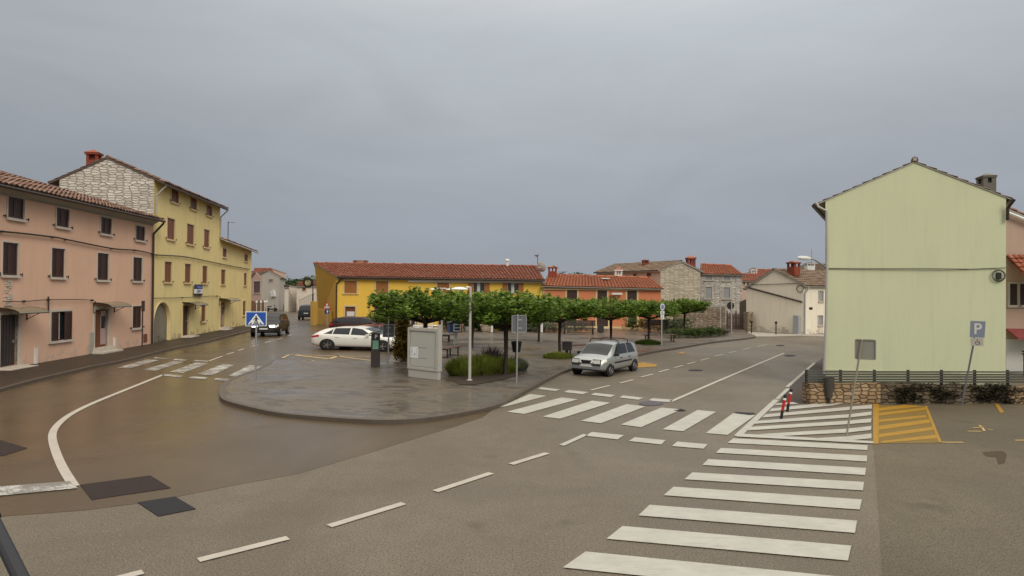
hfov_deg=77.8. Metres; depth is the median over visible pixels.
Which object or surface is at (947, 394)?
creeping shrub
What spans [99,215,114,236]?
window
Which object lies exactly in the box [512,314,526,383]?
sign back
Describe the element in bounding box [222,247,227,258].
window
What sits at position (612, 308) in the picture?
mulberry tree
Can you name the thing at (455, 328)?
book exchange box
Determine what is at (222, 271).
window
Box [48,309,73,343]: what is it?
window
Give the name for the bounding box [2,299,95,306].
overhead cable
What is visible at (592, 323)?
bench
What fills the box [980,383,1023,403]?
creeping shrub
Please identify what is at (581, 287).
orange house
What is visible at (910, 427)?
worn yellow marking
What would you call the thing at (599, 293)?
window
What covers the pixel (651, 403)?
manhole cover
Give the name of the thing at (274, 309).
car
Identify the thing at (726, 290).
window
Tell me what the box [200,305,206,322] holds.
window
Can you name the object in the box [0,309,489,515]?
side street
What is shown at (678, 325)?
corner bush
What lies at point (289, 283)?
tree
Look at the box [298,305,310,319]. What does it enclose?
parked suv
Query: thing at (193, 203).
window
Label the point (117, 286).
row house
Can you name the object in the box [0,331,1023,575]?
road
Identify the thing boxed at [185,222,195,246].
window
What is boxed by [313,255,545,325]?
long house
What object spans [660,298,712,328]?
mulberry tree
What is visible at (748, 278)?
pink house
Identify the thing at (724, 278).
window
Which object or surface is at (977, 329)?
parking sign
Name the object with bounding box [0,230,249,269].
overhead cable
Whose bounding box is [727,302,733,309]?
round sign back
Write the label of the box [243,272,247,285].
window
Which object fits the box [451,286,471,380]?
lamp post
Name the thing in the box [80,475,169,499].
service cover
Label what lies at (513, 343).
litter bin
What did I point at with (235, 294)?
house
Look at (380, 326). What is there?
red car
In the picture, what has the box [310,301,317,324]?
ochre pillar
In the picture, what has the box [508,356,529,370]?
lavender bush
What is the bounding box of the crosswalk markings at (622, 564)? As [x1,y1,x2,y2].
[564,438,867,575]
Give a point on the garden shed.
(290, 298)
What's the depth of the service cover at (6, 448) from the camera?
12.69 m
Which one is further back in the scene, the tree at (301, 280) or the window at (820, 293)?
the tree at (301, 280)
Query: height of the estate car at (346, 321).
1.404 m
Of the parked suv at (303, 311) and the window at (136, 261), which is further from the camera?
the parked suv at (303, 311)
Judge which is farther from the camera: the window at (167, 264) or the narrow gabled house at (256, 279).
the narrow gabled house at (256, 279)
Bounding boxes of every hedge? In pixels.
[527,322,595,331]
[621,317,674,330]
[665,326,726,337]
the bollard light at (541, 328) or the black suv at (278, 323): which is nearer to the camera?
the black suv at (278, 323)
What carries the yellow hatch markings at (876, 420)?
on the parking apron at (950, 509)
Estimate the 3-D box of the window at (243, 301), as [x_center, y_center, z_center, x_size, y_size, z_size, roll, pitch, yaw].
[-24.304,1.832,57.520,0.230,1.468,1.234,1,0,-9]
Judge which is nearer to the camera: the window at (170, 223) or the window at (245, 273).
the window at (170, 223)
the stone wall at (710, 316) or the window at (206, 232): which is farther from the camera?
the stone wall at (710, 316)
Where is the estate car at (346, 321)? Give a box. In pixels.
[329,317,383,327]
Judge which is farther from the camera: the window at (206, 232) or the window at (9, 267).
the window at (206, 232)
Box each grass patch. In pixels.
[542,351,573,358]
[635,339,660,344]
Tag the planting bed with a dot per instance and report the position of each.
(478, 379)
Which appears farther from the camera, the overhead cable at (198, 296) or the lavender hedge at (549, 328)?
the lavender hedge at (549, 328)
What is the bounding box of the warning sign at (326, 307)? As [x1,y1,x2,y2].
[323,302,330,325]
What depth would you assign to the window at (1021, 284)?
27.03 m
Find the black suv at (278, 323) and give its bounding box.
[251,313,289,335]
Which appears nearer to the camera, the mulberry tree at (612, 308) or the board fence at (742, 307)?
the mulberry tree at (612, 308)
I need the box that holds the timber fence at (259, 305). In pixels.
[251,300,267,310]
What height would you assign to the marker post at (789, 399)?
0.638 m
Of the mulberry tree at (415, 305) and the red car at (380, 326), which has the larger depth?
the red car at (380, 326)
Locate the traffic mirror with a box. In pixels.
[303,278,312,300]
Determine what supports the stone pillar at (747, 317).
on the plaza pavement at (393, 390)
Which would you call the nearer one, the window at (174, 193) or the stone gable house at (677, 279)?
the window at (174, 193)
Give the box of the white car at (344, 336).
[312,326,394,351]
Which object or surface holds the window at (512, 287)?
in the long house at (344, 289)
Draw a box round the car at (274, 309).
[265,305,276,310]
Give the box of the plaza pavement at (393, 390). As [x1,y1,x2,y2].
[225,326,752,418]
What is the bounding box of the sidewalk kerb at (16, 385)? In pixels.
[0,329,250,391]
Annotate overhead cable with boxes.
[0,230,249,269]
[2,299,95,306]
[176,295,220,299]
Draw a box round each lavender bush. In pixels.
[443,355,482,375]
[465,352,502,374]
[495,356,520,373]
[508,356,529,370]
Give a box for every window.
[0,240,22,277]
[3,194,28,222]
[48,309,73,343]
[49,246,68,279]
[53,206,72,230]
[94,251,111,281]
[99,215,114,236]
[131,305,143,329]
[132,256,144,282]
[133,224,147,242]
[162,260,173,283]
[165,216,176,241]
[170,188,180,205]
[184,262,192,283]
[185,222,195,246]
[189,196,198,211]
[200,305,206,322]
[201,265,208,284]
[203,228,210,249]
[206,203,213,218]
[220,268,226,285]
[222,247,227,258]
[242,300,245,316]
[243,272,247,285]
[244,253,248,262]
[252,281,260,293]
[342,280,358,293]
[345,307,354,316]
[374,280,389,294]
[436,282,450,293]
[468,283,489,292]
[503,283,523,293]
[565,288,578,300]
[596,288,608,301]
[626,290,638,300]
[626,316,638,324]
[704,275,713,280]
[704,286,713,299]
[722,273,731,281]
[722,286,731,299]
[817,315,823,326]
[818,290,824,302]
[1007,282,1021,307]
[1017,282,1023,306]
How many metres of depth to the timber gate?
57.92 m
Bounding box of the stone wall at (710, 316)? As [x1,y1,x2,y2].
[674,307,724,328]
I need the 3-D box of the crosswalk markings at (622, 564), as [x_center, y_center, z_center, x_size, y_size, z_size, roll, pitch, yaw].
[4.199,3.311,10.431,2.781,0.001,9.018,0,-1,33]
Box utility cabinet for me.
[407,327,441,379]
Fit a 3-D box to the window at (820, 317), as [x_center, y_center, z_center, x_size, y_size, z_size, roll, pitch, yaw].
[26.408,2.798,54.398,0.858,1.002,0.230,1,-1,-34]
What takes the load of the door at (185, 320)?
in the tall house at (191, 227)
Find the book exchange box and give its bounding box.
[446,320,462,343]
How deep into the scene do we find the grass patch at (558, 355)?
30.29 m
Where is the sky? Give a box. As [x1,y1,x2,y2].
[0,0,1023,279]
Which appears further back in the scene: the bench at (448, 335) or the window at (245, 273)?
the window at (245, 273)
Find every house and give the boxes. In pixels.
[0,170,165,370]
[48,150,228,342]
[219,222,258,329]
[251,271,262,300]
[252,268,286,277]
[259,270,285,310]
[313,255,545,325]
[542,265,663,328]
[593,255,703,324]
[700,263,743,325]
[742,273,757,300]
[743,260,824,333]
[748,267,771,277]
[797,250,824,270]
[812,157,1015,384]
[1006,205,1023,370]
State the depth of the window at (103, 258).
31.57 m
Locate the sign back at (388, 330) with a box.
[383,317,394,366]
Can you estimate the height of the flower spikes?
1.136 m
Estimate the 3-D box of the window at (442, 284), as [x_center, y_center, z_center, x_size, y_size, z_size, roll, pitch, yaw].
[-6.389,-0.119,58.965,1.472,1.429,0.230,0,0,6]
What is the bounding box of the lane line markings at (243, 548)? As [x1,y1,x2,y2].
[118,345,814,575]
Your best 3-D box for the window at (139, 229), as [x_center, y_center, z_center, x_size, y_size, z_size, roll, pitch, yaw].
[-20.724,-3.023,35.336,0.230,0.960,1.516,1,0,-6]
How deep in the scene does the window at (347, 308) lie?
59.95 m
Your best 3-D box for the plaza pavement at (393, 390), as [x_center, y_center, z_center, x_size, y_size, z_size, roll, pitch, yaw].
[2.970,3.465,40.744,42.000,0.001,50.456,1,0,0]
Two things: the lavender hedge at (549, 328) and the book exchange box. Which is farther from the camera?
the lavender hedge at (549, 328)
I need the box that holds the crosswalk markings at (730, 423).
[501,387,754,448]
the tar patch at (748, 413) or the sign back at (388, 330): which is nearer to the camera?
the tar patch at (748, 413)
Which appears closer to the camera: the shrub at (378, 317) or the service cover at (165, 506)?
the service cover at (165, 506)
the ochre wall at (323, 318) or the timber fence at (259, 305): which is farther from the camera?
the timber fence at (259, 305)
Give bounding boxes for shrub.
[366,312,397,323]
[889,383,931,403]
[924,382,969,401]
[963,383,1004,400]
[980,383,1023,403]
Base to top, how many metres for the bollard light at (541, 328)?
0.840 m
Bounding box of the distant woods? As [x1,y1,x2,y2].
[251,271,315,280]
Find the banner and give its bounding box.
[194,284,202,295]
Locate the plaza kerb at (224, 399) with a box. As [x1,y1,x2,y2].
[219,333,755,423]
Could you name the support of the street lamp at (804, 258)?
attached to the green house at (915, 264)
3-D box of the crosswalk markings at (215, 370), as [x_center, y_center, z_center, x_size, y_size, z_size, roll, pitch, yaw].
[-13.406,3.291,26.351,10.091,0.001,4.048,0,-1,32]
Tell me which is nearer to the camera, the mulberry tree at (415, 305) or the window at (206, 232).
the mulberry tree at (415, 305)
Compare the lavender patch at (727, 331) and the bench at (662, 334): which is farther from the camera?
the lavender patch at (727, 331)
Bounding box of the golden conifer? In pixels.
[390,318,410,360]
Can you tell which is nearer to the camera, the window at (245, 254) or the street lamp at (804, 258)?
the street lamp at (804, 258)
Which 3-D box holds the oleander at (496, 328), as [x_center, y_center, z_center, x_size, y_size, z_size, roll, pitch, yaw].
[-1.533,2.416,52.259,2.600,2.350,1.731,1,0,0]
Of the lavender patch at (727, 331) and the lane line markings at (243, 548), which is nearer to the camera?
the lane line markings at (243, 548)
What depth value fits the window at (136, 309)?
35.08 m
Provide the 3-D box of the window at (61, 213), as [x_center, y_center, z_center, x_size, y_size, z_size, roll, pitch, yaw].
[-19.994,-3.096,28.208,0.230,0.988,1.411,1,0,-6]
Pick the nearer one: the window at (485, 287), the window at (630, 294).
the window at (630, 294)
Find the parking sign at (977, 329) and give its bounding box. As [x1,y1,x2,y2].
[961,321,985,404]
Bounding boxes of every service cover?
[0,440,26,455]
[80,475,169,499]
[138,496,195,516]
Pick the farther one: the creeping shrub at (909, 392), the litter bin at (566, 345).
the litter bin at (566, 345)
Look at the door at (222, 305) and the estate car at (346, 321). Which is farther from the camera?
the door at (222, 305)
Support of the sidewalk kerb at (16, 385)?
on the side street
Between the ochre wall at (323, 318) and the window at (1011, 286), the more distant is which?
the ochre wall at (323, 318)
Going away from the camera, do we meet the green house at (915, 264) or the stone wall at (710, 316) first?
the green house at (915, 264)
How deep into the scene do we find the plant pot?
50.46 m
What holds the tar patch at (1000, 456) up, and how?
on the parking apron at (950, 509)
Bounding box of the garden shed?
[284,285,296,311]
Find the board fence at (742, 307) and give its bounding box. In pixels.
[739,299,745,327]
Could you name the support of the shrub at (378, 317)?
on the plaza pavement at (393, 390)
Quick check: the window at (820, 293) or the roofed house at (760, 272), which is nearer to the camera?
the window at (820, 293)
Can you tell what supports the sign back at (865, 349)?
on the road
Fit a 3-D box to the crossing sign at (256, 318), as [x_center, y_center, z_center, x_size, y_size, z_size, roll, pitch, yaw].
[-8.937,2.009,22.151,0.690,2.379,0.094,1,0,-14]
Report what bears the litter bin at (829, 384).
on the road
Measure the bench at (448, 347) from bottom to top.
0.450 m
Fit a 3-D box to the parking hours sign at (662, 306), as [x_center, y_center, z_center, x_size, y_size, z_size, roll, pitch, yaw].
[9.091,2.216,38.486,0.421,2.555,0.091,1,-1,-38]
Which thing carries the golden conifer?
on the plaza pavement at (393, 390)
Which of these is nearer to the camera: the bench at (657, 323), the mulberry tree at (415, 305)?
the mulberry tree at (415, 305)
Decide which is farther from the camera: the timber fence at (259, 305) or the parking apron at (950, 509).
the timber fence at (259, 305)
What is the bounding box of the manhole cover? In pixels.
[639,401,662,405]
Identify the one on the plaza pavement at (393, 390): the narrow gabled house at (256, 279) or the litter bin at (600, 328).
the litter bin at (600, 328)
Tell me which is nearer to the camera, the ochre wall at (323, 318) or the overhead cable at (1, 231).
the overhead cable at (1, 231)
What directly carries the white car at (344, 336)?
on the side street
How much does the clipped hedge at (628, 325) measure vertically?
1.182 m
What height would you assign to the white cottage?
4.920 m
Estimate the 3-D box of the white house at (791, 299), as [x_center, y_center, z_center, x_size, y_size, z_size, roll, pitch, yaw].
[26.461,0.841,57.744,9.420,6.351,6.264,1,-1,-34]
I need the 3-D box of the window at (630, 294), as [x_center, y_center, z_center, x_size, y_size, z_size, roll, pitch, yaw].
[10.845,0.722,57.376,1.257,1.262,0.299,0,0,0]
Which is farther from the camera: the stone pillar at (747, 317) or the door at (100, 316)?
the stone pillar at (747, 317)
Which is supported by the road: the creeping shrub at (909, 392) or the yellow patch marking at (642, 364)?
the yellow patch marking at (642, 364)
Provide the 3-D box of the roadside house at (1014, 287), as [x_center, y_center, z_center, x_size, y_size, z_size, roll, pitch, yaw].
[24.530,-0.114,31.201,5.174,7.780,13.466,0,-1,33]
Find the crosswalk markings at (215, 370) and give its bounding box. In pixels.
[118,357,261,380]
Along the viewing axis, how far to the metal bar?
2.34 m
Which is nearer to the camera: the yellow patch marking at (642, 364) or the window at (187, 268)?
the yellow patch marking at (642, 364)
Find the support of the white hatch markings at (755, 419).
on the road
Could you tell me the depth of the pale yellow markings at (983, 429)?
30.39 m
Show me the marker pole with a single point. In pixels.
(142, 306)
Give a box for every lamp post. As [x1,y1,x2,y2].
[430,288,449,328]
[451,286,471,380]
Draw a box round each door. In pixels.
[0,314,14,366]
[95,309,105,347]
[183,306,187,335]
[221,303,223,326]
[597,318,607,325]
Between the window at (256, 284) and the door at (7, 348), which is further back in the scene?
the window at (256, 284)
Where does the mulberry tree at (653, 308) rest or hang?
on the plaza pavement at (393, 390)
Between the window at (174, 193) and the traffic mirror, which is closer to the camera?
the window at (174, 193)
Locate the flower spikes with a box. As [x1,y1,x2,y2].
[475,343,509,357]
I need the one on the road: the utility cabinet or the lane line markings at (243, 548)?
the lane line markings at (243, 548)
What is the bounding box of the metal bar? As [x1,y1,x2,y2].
[0,513,29,575]
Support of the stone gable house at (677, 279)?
on the ground
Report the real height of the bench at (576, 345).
0.450 m
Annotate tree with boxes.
[285,279,299,285]
[291,277,315,285]
[366,286,481,327]
[444,288,567,374]
[465,293,485,347]
[510,300,556,340]
[533,295,602,351]
[578,296,648,338]
[634,299,683,338]
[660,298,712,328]
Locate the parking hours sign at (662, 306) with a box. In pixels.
[660,303,664,345]
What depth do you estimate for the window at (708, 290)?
65.34 m
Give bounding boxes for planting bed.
[453,369,526,384]
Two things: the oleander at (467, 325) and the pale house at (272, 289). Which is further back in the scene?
the pale house at (272, 289)
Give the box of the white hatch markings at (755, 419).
[734,388,872,442]
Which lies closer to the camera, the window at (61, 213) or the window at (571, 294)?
the window at (61, 213)
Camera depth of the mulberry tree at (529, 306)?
23.37 m
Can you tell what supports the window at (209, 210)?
in the tall house at (191, 227)
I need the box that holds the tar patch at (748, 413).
[734,412,754,414]
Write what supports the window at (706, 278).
in the stone house at (721, 283)
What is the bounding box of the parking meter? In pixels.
[370,330,381,366]
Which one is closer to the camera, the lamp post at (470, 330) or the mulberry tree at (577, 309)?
the lamp post at (470, 330)
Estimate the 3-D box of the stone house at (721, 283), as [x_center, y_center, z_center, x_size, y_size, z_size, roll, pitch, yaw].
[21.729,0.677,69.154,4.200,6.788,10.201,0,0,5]
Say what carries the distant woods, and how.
on the hill
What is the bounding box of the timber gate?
[726,311,745,328]
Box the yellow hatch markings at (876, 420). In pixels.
[873,403,1003,443]
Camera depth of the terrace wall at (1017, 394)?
19.19 m
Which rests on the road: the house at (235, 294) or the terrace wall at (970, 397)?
the terrace wall at (970, 397)
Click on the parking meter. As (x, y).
(375, 348)
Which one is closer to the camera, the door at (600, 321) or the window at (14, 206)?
the window at (14, 206)
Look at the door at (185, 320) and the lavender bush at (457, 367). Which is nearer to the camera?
the lavender bush at (457, 367)
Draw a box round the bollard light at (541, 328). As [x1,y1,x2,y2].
[540,323,544,332]
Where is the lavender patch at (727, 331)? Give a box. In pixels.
[716,329,732,334]
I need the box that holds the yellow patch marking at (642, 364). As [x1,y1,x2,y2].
[638,352,684,367]
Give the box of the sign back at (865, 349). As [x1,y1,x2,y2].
[846,339,875,435]
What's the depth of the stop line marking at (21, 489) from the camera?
10.18 m
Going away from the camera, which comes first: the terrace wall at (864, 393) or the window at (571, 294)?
the terrace wall at (864, 393)
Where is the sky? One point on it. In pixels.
(587, 137)
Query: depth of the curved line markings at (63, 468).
13.29 m
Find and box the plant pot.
[480,324,489,331]
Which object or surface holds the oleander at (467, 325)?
on the plaza pavement at (393, 390)
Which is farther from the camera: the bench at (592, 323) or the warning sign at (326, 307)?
the warning sign at (326, 307)
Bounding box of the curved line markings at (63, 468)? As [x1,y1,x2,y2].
[48,334,292,485]
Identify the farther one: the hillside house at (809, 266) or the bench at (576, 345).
the hillside house at (809, 266)
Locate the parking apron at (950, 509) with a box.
[873,404,1023,575]
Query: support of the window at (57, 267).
in the row house at (117, 286)
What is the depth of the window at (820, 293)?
54.48 m
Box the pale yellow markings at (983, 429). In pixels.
[282,354,1022,442]
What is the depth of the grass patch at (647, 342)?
39.26 m
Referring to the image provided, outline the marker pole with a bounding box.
[141,301,144,346]
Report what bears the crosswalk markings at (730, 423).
on the road
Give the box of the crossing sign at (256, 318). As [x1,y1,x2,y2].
[245,311,266,379]
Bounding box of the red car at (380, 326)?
[360,324,406,328]
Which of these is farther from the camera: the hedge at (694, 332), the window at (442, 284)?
the window at (442, 284)
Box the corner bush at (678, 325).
[659,317,695,331]
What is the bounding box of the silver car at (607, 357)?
[572,337,637,376]
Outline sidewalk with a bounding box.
[0,325,250,386]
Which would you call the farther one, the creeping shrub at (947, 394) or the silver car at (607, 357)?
the silver car at (607, 357)
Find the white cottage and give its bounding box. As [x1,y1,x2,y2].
[296,282,316,311]
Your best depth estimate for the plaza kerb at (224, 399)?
16.74 m
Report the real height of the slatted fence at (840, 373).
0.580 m
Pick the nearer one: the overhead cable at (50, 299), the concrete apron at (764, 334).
the overhead cable at (50, 299)
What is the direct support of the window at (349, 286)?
in the long house at (344, 289)
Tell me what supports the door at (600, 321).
in the orange house at (581, 287)
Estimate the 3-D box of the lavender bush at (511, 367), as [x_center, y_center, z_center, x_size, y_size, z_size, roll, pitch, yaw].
[-0.377,2.941,24.717,1.505,0.727,1.502,1,0,0]
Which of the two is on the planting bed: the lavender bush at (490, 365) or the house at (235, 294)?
the lavender bush at (490, 365)
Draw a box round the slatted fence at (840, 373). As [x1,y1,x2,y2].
[805,370,1023,384]
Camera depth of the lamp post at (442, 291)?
43.15 m
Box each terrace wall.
[802,382,880,403]
[881,383,1007,403]
[1008,385,1023,403]
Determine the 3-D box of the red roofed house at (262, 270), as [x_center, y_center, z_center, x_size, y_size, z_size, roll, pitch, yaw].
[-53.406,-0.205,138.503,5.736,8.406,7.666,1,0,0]
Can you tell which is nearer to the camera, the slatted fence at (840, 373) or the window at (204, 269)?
the slatted fence at (840, 373)
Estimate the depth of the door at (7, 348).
24.90 m
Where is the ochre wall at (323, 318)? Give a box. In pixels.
[318,308,331,324]
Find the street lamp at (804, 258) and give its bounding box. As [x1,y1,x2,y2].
[797,256,828,268]
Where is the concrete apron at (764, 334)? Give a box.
[748,332,823,335]
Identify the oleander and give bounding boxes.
[442,319,454,329]
[459,318,480,330]
[480,319,504,330]
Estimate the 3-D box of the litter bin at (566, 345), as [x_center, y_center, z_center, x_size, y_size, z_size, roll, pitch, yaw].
[2.792,3.049,32.232,0.504,0.672,0.403,1,0,0]
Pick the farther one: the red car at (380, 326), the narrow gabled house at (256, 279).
the narrow gabled house at (256, 279)
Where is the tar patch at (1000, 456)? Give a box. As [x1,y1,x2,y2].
[983,451,1006,464]
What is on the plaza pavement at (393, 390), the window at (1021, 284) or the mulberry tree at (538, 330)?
the mulberry tree at (538, 330)
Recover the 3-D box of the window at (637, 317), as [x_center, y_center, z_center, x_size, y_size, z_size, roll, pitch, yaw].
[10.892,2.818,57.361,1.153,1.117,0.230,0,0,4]
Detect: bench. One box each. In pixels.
[442,333,453,341]
[442,345,460,357]
[561,320,596,333]
[565,344,586,353]
[642,334,675,341]
[646,320,670,332]
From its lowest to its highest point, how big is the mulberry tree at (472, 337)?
3.190 m
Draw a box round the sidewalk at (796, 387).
[779,358,824,403]
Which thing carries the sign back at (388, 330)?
on the plaza pavement at (393, 390)
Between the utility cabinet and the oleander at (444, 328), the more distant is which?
the oleander at (444, 328)
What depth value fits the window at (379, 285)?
59.57 m
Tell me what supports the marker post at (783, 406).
on the road
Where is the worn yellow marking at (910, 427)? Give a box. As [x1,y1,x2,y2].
[878,405,938,442]
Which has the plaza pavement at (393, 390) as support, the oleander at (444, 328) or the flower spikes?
the oleander at (444, 328)
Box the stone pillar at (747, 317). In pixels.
[743,312,752,330]
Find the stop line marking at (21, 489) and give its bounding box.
[0,481,76,495]
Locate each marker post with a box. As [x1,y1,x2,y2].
[780,394,786,418]
[786,389,792,411]
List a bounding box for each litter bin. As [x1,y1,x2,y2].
[511,341,521,358]
[562,341,571,352]
[597,325,603,332]
[823,377,834,403]
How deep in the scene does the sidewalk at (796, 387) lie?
22.61 m

